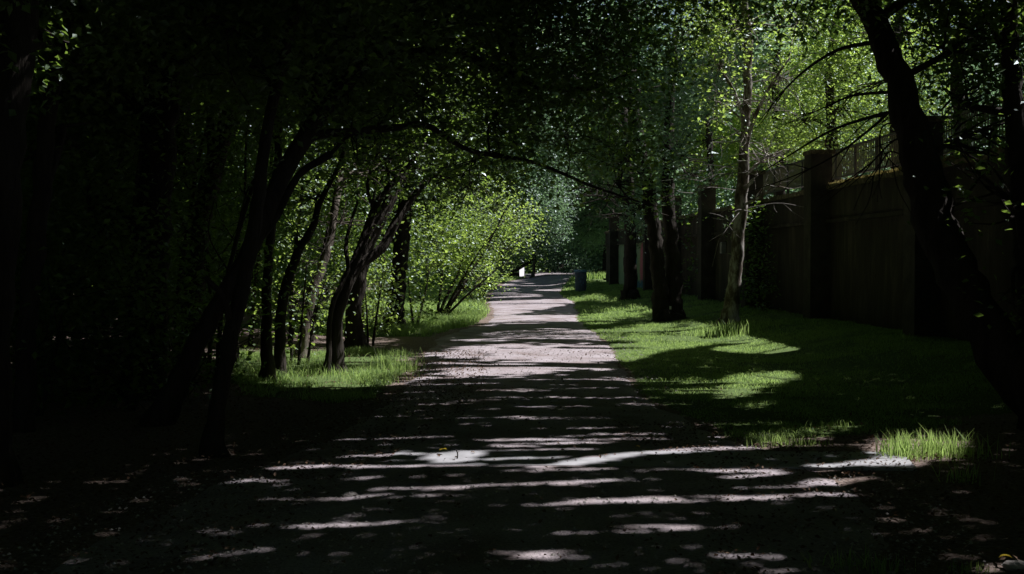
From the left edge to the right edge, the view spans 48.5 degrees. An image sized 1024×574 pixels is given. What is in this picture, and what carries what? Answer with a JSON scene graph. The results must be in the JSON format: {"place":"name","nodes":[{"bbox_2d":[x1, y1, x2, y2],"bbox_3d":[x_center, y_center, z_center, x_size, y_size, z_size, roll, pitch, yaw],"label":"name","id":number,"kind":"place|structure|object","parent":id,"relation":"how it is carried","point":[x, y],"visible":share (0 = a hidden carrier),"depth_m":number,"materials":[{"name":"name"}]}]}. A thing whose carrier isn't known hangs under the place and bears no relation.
{"place":"outdoors","nodes":[
{"label":"outdoors","id":0,"kind":"place"},
{"bbox_2d":[0,270,989,573],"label":"path","id":1,"kind":"structure","parent":0,"point":[537,306],"depth_m":7.61,"materials":[{"name":"grey gravel"}]},
{"bbox_2d":[340,491,358,496],"bbox_3d":[-1.099,1.410,7.687,0.138,0.062,0.091,0,1,0],"label":"stone","id":2,"kind":"object","parent":1,"relation":"on","point":[349,494],"visible":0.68,"depth_m":7.66,"materials":[{"name":"grey stone"}]},
{"bbox_2d":[801,543,915,573],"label":"grass tuft","id":3,"kind":"object","parent":1,"relation":"on","point":[876,562],"visible":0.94,"depth_m":5.87,"materials":[{"name":"green plant"}]},
{"bbox_2d":[0,264,1023,573],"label":"ground","id":4,"kind":"structure","parent":0,"point":[986,520],"depth_m":10.27,"materials":[{"name":"green plant"}]},
{"bbox_2d":[0,0,234,432],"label":"tree","id":5,"kind":"object","parent":4,"relation":"on","point":[46,154],"visible":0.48,"depth_m":10.29,"materials":[{"name":"green plant"}]},
{"bbox_2d":[0,0,238,487],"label":"tree","id":6,"kind":"object","parent":4,"relation":"on","point":[23,36],"visible":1,"depth_m":7.97,"materials":[{"name":"green plant"}]},
{"bbox_2d":[58,231,274,399],"bbox_3d":[-4.010,0.375,13.585,2.321,2.436,2.055,1,1,28],"label":"bush","id":7,"kind":"object","parent":4,"relation":"on","point":[205,373],"visible":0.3,"depth_m":13.52,"materials":[{"name":"green plant"}]},
{"bbox_2d":[2,0,343,400],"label":"tree","id":8,"kind":"object","parent":4,"relation":"on","point":[154,161],"visible":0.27,"depth_m":12.81,"materials":[{"name":"green plant"}]},
{"bbox_2d":[94,107,308,378],"bbox_3d":[-4.056,-0.644,14.965,2.949,3.956,2.732,0,1,0],"label":"tree","id":9,"kind":"object","parent":4,"relation":"on","point":[219,239],"visible":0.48,"depth_m":14.87,"materials":[{"name":"green plant"}]},
{"bbox_2d":[172,89,252,362],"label":"sapling","id":10,"kind":"object","parent":4,"relation":"on","point":[205,133],"visible":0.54,"depth_m":15.49,"materials":[{"name":"brown plant"}]},
{"bbox_2d":[132,42,297,290],"bbox_3d":[-10.422,-6.117,35.833,14.995,13.820,28.355,0,1,0],"label":"tree","id":11,"kind":"object","parent":4,"relation":"on","point":[185,161],"depth_m":27.82,"materials":[{"name":"green plant"}]},
{"bbox_2d":[205,244,277,365],"bbox_3d":[-4.079,0.310,17.118,1.286,1.947,1.871,0,1,0],"label":"bush","id":12,"kind":"object","parent":4,"relation":"on","point":[255,276],"visible":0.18,"depth_m":17.03,"materials":[{"name":"green plant"}]},
{"bbox_2d":[132,2,358,381],"bbox_3d":[-3.659,-4.846,15.722,5.522,12.441,3.333,0,1,0],"label":"tree","id":13,"kind":"object","parent":4,"relation":"on","point":[267,356],"visible":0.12,"depth_m":15.22,"materials":[{"name":"green plant"}]},
{"bbox_2d":[107,4,384,364],"bbox_3d":[-4.341,-5.234,17.849,6.506,13.764,4.912,0,1,0],"label":"tree","id":14,"kind":"object","parent":4,"relation":"on","point":[207,190],"visible":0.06,"depth_m":16.82,"materials":[{"name":"green plant"}]},
{"bbox_2d":[206,91,290,360],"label":"sapling","id":15,"kind":"object","parent":4,"relation":"on","point":[245,179],"visible":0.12,"depth_m":17.57,"materials":[{"name":"brown plant"}]},
{"bbox_2d":[42,0,469,458],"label":"tree","id":16,"kind":"object","parent":4,"relation":"on","point":[212,439],"visible":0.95,"depth_m":9.72,"materials":[{"name":"green plant"}]},
{"bbox_2d":[208,68,333,368],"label":"sapling","id":17,"kind":"object","parent":4,"relation":"on","point":[239,227],"visible":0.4,"depth_m":14.00,"materials":[{"name":"brown plant"}]},
{"bbox_2d":[216,287,327,362],"bbox_3d":[-3.932,0.540,17.356,1.853,1.543,1.524,1,1,22],"label":"bush","id":18,"kind":"object","parent":4,"relation":"on","point":[292,346],"visible":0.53,"depth_m":17.52,"materials":[{"name":"green plant"}]},
{"bbox_2d":[0,21,554,329],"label":"woodland","id":19,"kind":"object","parent":4,"relation":"on","point":[299,274],"visible":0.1,"depth_m":39.16,"materials":[{"name":"green plant"}]},
{"bbox_2d":[236,82,331,345],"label":"sapling","id":20,"kind":"object","parent":4,"relation":"on","point":[252,317],"visible":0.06,"depth_m":19.98,"materials":[{"name":"brown plant"}]},
{"bbox_2d":[212,360,376,380],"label":"grass tuft","id":21,"kind":"object","parent":4,"relation":"on","point":[302,369],"visible":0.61,"depth_m":15.79,"materials":[{"name":"green plant"}]},
{"bbox_2d":[247,200,355,364],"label":"tree","id":22,"kind":"object","parent":4,"relation":"on","point":[311,262],"visible":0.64,"depth_m":17.98,"materials":[{"name":"green plant"}]},
{"bbox_2d":[249,124,353,344],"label":"sapling","id":23,"kind":"object","parent":4,"relation":"on","point":[290,316],"visible":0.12,"depth_m":20.99,"materials":[{"name":"brown plant"}]},
{"bbox_2d":[299,120,346,341],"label":"sapling","id":24,"kind":"object","parent":4,"relation":"on","point":[314,311],"visible":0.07,"depth_m":21.99,"materials":[{"name":"brown plant"}]},
{"bbox_2d":[267,64,419,375],"bbox_3d":[-2.501,-5.091,17.253,2.792,12.897,3.646,0,1,0],"label":"tree","id":25,"kind":"object","parent":4,"relation":"on","point":[280,332],"visible":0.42,"depth_m":16.13,"materials":[{"name":"green plant"}]},
{"bbox_2d":[248,4,439,357],"bbox_3d":[-4.769,-5.539,21.069,8.167,13.626,4.784,1,2,29],"label":"tree","id":26,"kind":"object","parent":4,"relation":"on","point":[333,217],"visible":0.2,"depth_m":19.47,"materials":[{"name":"green plant"}]},
{"bbox_2d":[313,183,414,337],"bbox_3d":[-3.311,-0.507,23.145,2.266,3.395,2.600,-1,2,-33],"label":"bush","id":27,"kind":"object","parent":4,"relation":"on","point":[351,245],"visible":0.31,"depth_m":22.95,"materials":[{"name":"green plant"}]},
{"bbox_2d":[344,137,400,331],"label":"sapling","id":28,"kind":"object","parent":4,"relation":"on","point":[373,199],"visible":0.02,"depth_m":23.50,"materials":[{"name":"brown plant"}]},
{"bbox_2d":[315,366,432,384],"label":"grass tuft","id":29,"kind":"object","parent":4,"relation":"on","point":[354,375],"visible":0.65,"depth_m":15.27,"materials":[{"name":"green plant"}]},
{"bbox_2d":[246,12,531,374],"bbox_3d":[0.433,-5.221,17.929,9.156,13.104,4.795,0,1,-8],"label":"tree","id":30,"kind":"object","parent":4,"relation":"on","point":[358,262],"visible":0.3,"depth_m":16.88,"materials":[{"name":"green plant"}]},
{"bbox_2d":[365,254,420,345],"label":"bush","id":31,"kind":"object","parent":4,"relation":"on","point":[384,298],"visible":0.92,"depth_m":21.38,"materials":[{"name":"green plant"}]},
{"bbox_2d":[353,347,432,374],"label":"grass tuft","id":32,"kind":"object","parent":4,"relation":"on","point":[403,367],"visible":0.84,"depth_m":16.29,"materials":[{"name":"green plant"}]},
{"bbox_2d":[287,18,542,349],"bbox_3d":[-0.853,-5.423,22.375,10.016,13.360,5.427,0,1,0],"label":"tree","id":33,"kind":"object","parent":4,"relation":"on","point":[355,327],"visible":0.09,"depth_m":20.98,"materials":[{"name":"green plant"}]},
{"bbox_2d":[286,0,545,329],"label":"tree","id":34,"kind":"object","parent":4,"relation":"on","point":[404,235],"visible":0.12,"depth_m":25.95,"materials":[{"name":"green plant"}]},
{"bbox_2d":[382,206,479,325],"bbox_3d":[-2.094,-0.595,28.419,2.178,3.327,3.607,0,1,12],"label":"bush","id":35,"kind":"object","parent":4,"relation":"on","point":[429,267],"visible":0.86,"depth_m":28.03,"materials":[{"name":"green plant"}]},
{"bbox_2d":[138,0,764,426],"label":"tree","id":36,"kind":"object","parent":4,"relation":"on","point":[510,36],"visible":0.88,"depth_m":12.79,"materials":[{"name":"green plant"}]},
{"bbox_2d":[389,153,558,317],"bbox_3d":[-1.280,-1.912,32.785,4.418,5.780,5.349,0,1,17],"label":"bush","id":37,"kind":"object","parent":4,"relation":"on","point":[477,261],"visible":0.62,"depth_m":31.97,"materials":[{"name":"green plant"}]},
{"bbox_2d":[440,206,547,295],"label":"bush","id":38,"kind":"object","parent":4,"relation":"on","point":[499,260],"visible":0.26,"depth_m":47.87,"materials":[{"name":"green plant"}]},
{"bbox_2d":[467,183,542,277],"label":"tree","id":39,"kind":"object","parent":4,"relation":"on","point":[503,251],"visible":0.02,"depth_m":102.85,"materials":[{"name":"green plant"}]},
{"bbox_2d":[423,92,593,293],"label":"tree","id":40,"kind":"object","parent":4,"relation":"on","point":[554,212],"visible":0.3,"depth_m":52.58,"materials":[{"name":"green plant"}]},
{"bbox_2d":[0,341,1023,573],"bbox_3d":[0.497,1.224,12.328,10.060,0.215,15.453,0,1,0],"label":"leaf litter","id":41,"kind":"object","parent":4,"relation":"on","point":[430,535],"visible":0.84,"depth_m":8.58,"materials":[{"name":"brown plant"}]},
{"bbox_2d":[506,258,532,277],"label":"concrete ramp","id":42,"kind":"structure","parent":4,"relation":"on","point":[520,269],"depth_m":105.48,"materials":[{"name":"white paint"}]},
{"bbox_2d":[470,184,601,272],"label":"tree","id":43,"kind":"object","parent":4,"relation":"on","point":[561,266],"visible":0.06,"depth_m":126.08,"materials":[{"name":"green plant"}]},
{"bbox_2d":[511,197,572,277],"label":"tree","id":44,"kind":"object","parent":4,"relation":"on","point":[533,262],"visible":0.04,"depth_m":100.86,"materials":[{"name":"green plant"}]},
{"bbox_2d":[574,270,587,290],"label":"litter bin","id":45,"kind":"object","parent":4,"relation":"on","point":[580,280],"visible":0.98,"depth_m":56.07,"materials":[{"name":"plastic"}]},
{"bbox_2d":[571,271,605,278],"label":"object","id":46,"kind":"object","parent":4,"relation":"on","point":[602,275],"visible":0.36,"depth_m":78.62,"materials":[{"name":"green plant"}]},
{"bbox_2d":[549,210,642,272],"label":"tree","id":47,"kind":"object","parent":4,"relation":"on","point":[598,270],"visible":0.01,"depth_m":112.36,"materials":[{"name":"green plant"}]},
{"bbox_2d":[200,18,998,274],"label":"wood","id":48,"kind":"object","parent":4,"relation":"on","point":[659,215],"visible":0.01,"depth_m":82.53,"materials":[{"name":"green plant"}]},
{"bbox_2d":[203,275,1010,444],"bbox_3d":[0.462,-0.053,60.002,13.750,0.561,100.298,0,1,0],"label":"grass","id":49,"kind":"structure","parent":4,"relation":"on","point":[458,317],"depth_m":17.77,"materials":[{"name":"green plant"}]},
{"bbox_2d":[525,186,696,274],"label":"tree","id":50,"kind":"object","parent":4,"relation":"on","point":[600,256],"visible":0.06,"depth_m":97.63,"materials":[{"name":"green plant"}]},
{"bbox_2d":[373,0,855,321],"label":"tree","id":51,"kind":"object","parent":4,"relation":"on","point":[666,298],"visible":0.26,"depth_m":29.88,"materials":[{"name":"green plant"}]},
{"bbox_2d":[503,111,732,279],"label":"tree","id":52,"kind":"object","parent":4,"relation":"on","point":[586,214],"visible":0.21,"depth_m":74.25,"materials":[{"name":"green plant"}]},
{"bbox_2d":[540,153,717,252],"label":"tree","id":53,"kind":"object","parent":4,"relation":"on","point":[681,189],"depth_m":85.79,"materials":[{"name":"green plant"}]},
{"bbox_2d":[501,0,804,300],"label":"tree","id":54,"kind":"object","parent":4,"relation":"on","point":[630,290],"visible":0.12,"depth_m":42.97,"materials":[{"name":"green plant"}]},
{"bbox_2d":[681,316,777,338],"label":"grass tuft","id":55,"kind":"object","parent":4,"relation":"on","point":[735,329],"visible":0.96,"depth_m":23.70,"materials":[{"name":"green plant"}]},
{"bbox_2d":[616,0,846,325],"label":"tree","id":56,"kind":"object","parent":4,"relation":"on","point":[730,309],"visible":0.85,"depth_m":26.32,"materials":[{"name":"green plant"}]},
{"bbox_2d":[735,430,828,449],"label":"grass tuft","id":57,"kind":"object","parent":4,"relation":"on","point":[786,442],"visible":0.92,"depth_m":9.84,"materials":[{"name":"green plant"}]},
{"bbox_2d":[604,116,1018,341],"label":"retaining wall","id":58,"kind":"structure","parent":4,"relation":"on","point":[872,266],"depth_m":23.55,"materials":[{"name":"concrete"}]},
{"bbox_2d":[661,191,732,295],"bbox_3d":[6.523,-1.439,39.812,2.626,3.814,8.696,0,1,0],"label":"ivy","id":59,"kind":"object","parent":58,"relation":"attached to","point":[692,258],"visible":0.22,"depth_m":39.31,"materials":[{"name":"green plant"}]},
{"bbox_2d":[720,242,725,252],"bbox_3d":[6.393,-1.192,34.479,0.135,0.340,0.255,0,1,-2],"label":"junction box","id":60,"kind":"object","parent":58,"relation":"attached to","point":[722,247],"visible":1,"depth_m":34.35,"materials":[{"name":"metal"}]},
{"bbox_2d":[717,190,780,310],"bbox_3d":[6.373,-0.800,29.138,1.992,3.314,3.531,0,1,0],"label":"ivy","id":61,"kind":"object","parent":58,"relation":"attached to","point":[760,295],"visible":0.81,"depth_m":29.09,"materials":[{"name":"green plant"}]},
{"bbox_2d":[763,93,1022,196],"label":"metal railing","id":62,"kind":"object","parent":58,"relation":"on","point":[799,181],"visible":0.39,"depth_m":24.46,"materials":[{"name":"black metal"}]},
{"bbox_2d":[669,0,1023,430],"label":"tree","id":63,"kind":"object","parent":4,"relation":"on","point":[998,352],"visible":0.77,"depth_m":12.29,"materials":[{"name":"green plant"}]},
{"bbox_2d":[773,417,924,433],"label":"grass tuft","id":64,"kind":"object","parent":4,"relation":"on","point":[846,426],"visible":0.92,"depth_m":10.79,"materials":[{"name":"green plant"}]},
{"bbox_2d":[874,428,939,461],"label":"grass tuft","id":65,"kind":"object","parent":4,"relation":"on","point":[905,453],"visible":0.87,"depth_m":9.22,"materials":[{"name":"green plant"}]},
{"bbox_2d":[831,0,1023,346],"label":"tree","id":66,"kind":"object","parent":4,"relation":"on","point":[1011,111],"visible":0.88,"depth_m":11.90,"materials":[{"name":"green plant"}]},
{"bbox_2d":[874,425,1010,461],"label":"grass tuft","id":67,"kind":"object","parent":4,"relation":"on","point":[941,451],"visible":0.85,"depth_m":9.26,"materials":[{"name":"green plant"}]},
{"bbox_2d":[922,458,996,484],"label":"grass tuft","id":68,"kind":"object","parent":4,"relation":"on","point":[962,476],"visible":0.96,"depth_m":8.21,"materials":[{"name":"green plant"}]},
{"bbox_2d":[936,558,995,573],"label":"grass tuft","id":69,"kind":"object","parent":4,"relation":"on","point":[968,567],"visible":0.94,"depth_m":5.88,"materials":[{"name":"green plant"}]},
{"bbox_2d":[1001,559,1023,571],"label":"stone","id":70,"kind":"object","parent":4,"relation":"on","point":[1014,565],"visible":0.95,"depth_m":5.88,"materials":[{"name":"grey stone"}]},
{"bbox_2d":[203,0,998,262],"label":"sky","id":71,"kind":"structure","parent":0,"point":[589,0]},
{"bbox_2d":[387,450,916,470],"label":"pavement","id":72,"kind":"structure","parent":0,"point":[534,457],"depth_m":9.04,"materials":[{"name":"concrete"}]},
{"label":"terrain","id":73,"kind":"structure","parent":0,"visible":0},
{"bbox_2d":[521,0,822,208],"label":"tree","id":74,"kind":"object","parent":73,"relation":"on","point":[709,139],"visible":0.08,"depth_m":56.72,"materials":[{"name":"green plant"}]},
{"bbox_2d":[695,0,876,195],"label":"tree","id":75,"kind":"object","parent":73,"relation":"on","point":[771,36],"visible":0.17,"depth_m":41.70,"materials":[{"name":"green plant"}]},
{"bbox_2d":[750,0,939,181],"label":"tree","id":76,"kind":"object","parent":73,"relation":"on","point":[832,139],"visible":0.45,"depth_m":33.80,"materials":[{"name":"green plant"}]},
{"bbox_2d":[705,1,1023,206],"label":"terrace wood","id":77,"kind":"object","parent":73,"relation":"on","point":[730,195],"visible":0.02,"depth_m":57.45,"materials":[{"name":"green plant"}]},
{"bbox_2d":[760,0,978,168],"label":"tree","id":78,"kind":"object","parent":73,"relation":"on","point":[878,83],"visible":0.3,"depth_m":29.25,"materials":[{"name":"green plant"}]},
{"bbox_2d":[892,7,1023,157],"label":"tree","id":79,"kind":"object","parent":73,"relation":"on","point":[954,107],"visible":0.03,"depth_m":23.77,"materials":[{"name":"green plant"}]}
]}

